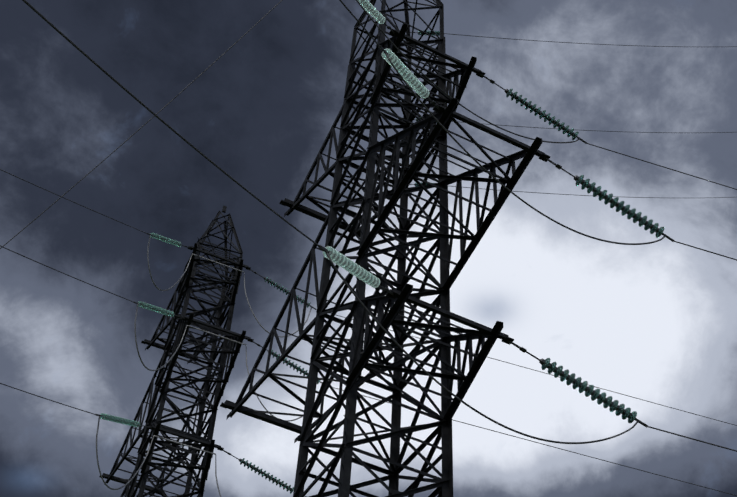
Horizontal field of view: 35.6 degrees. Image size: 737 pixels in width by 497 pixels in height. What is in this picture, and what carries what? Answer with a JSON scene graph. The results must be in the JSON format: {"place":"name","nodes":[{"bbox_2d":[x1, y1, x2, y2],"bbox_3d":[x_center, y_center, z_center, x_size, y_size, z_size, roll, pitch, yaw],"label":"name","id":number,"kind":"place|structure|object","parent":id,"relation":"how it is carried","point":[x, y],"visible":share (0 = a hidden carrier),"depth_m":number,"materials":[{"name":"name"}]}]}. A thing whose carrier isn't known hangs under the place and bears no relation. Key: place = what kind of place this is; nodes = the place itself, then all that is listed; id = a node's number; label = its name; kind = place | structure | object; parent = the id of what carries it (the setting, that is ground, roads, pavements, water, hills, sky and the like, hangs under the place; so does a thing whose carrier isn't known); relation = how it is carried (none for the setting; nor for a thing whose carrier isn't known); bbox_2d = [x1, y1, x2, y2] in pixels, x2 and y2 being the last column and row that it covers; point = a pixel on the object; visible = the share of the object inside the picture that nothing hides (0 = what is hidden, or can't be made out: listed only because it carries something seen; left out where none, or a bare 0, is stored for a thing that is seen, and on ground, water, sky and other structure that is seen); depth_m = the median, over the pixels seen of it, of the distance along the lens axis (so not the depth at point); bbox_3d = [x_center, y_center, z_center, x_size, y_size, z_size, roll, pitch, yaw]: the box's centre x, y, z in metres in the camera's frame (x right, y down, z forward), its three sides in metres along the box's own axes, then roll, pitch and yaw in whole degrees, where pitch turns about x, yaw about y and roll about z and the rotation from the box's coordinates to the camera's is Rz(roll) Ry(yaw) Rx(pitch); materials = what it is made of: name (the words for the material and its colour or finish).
{"place":"outdoors","nodes":[
{"label":"outdoors","id":0,"kind":"place"},
{"bbox_2d":[0,0,736,496],"label":"sky","id":1,"kind":"structure","parent":0,"point":[656,322],"materials":[{"name":"grey"}]},
{"label":"ground","id":2,"kind":"structure","parent":0,"visible":0},
{"bbox_2d":[0,169,736,496],"bbox_3d":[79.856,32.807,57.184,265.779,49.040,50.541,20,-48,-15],"label":"tower","id":3,"kind":"structure","parent":2,"relation":"on","point":[232,341],"depth_m":53.38,"materials":[{"name":"metal"}]},
{"bbox_2d":[0,0,736,248],"bbox_3d":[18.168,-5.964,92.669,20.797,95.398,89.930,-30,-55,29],"label":"neighbour line conductors","id":4,"kind":"object","parent":3,"relation":"attached to","point":[451,121],"visible":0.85,"depth_m":96.58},
{"bbox_2d":[22,0,736,496],"bbox_3d":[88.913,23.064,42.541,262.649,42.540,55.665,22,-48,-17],"label":"tower","id":5,"kind":"structure","parent":2,"relation":"on","point":[364,342],"depth_m":30.38,"materials":[{"name":"metal"}]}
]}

